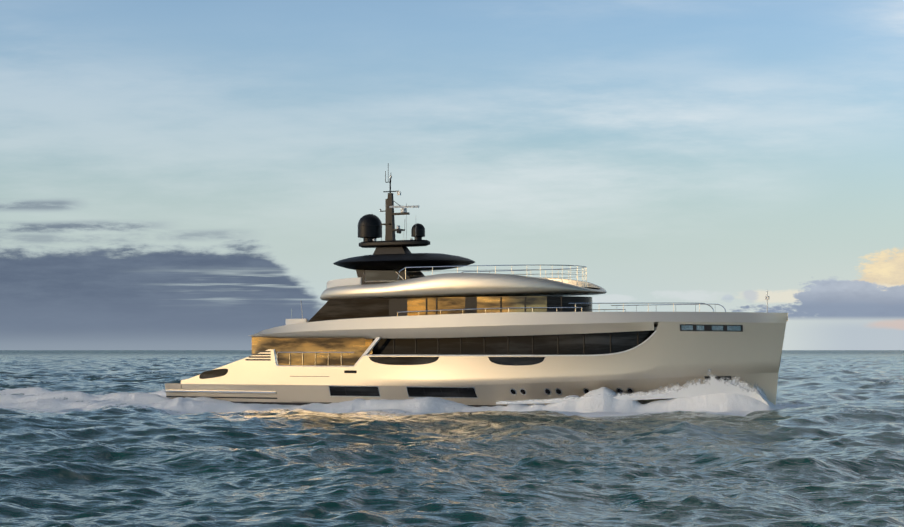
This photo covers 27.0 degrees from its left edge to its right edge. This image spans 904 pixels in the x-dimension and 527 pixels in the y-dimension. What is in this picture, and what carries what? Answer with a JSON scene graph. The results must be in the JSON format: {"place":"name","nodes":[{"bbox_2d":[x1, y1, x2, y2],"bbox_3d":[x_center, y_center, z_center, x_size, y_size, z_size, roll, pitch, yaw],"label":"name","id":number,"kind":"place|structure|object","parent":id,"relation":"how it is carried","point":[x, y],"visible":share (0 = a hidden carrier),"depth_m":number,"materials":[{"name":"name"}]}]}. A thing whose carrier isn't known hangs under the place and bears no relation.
{"place":"outdoors","nodes":[
{"label":"outdoors","id":0,"kind":"place"},
{"bbox_2d":[0,354,903,526],"bbox_3d":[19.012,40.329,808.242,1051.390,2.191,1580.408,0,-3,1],"label":"sea","id":1,"kind":"structure","parent":0,"point":[104,440],"depth_m":61.28,"materials":[{"name":"teal liquid"}]},
{"bbox_2d":[164,163,787,406],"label":"yacht","id":2,"kind":"object","parent":1,"relation":"on","point":[392,321],"visible":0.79,"depth_m":111.58,"materials":[{"name":"paint"}]},
{"bbox_2d":[496,369,768,405],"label":"bow spray","id":3,"kind":"object","parent":1,"relation":"in","point":[712,385],"depth_m":106.05,"materials":[{"name":"white liquid"}]},
{"bbox_2d":[0,0,903,349],"label":"sky","id":4,"kind":"structure","parent":0,"point":[175,174],"materials":[{"name":"blue"}]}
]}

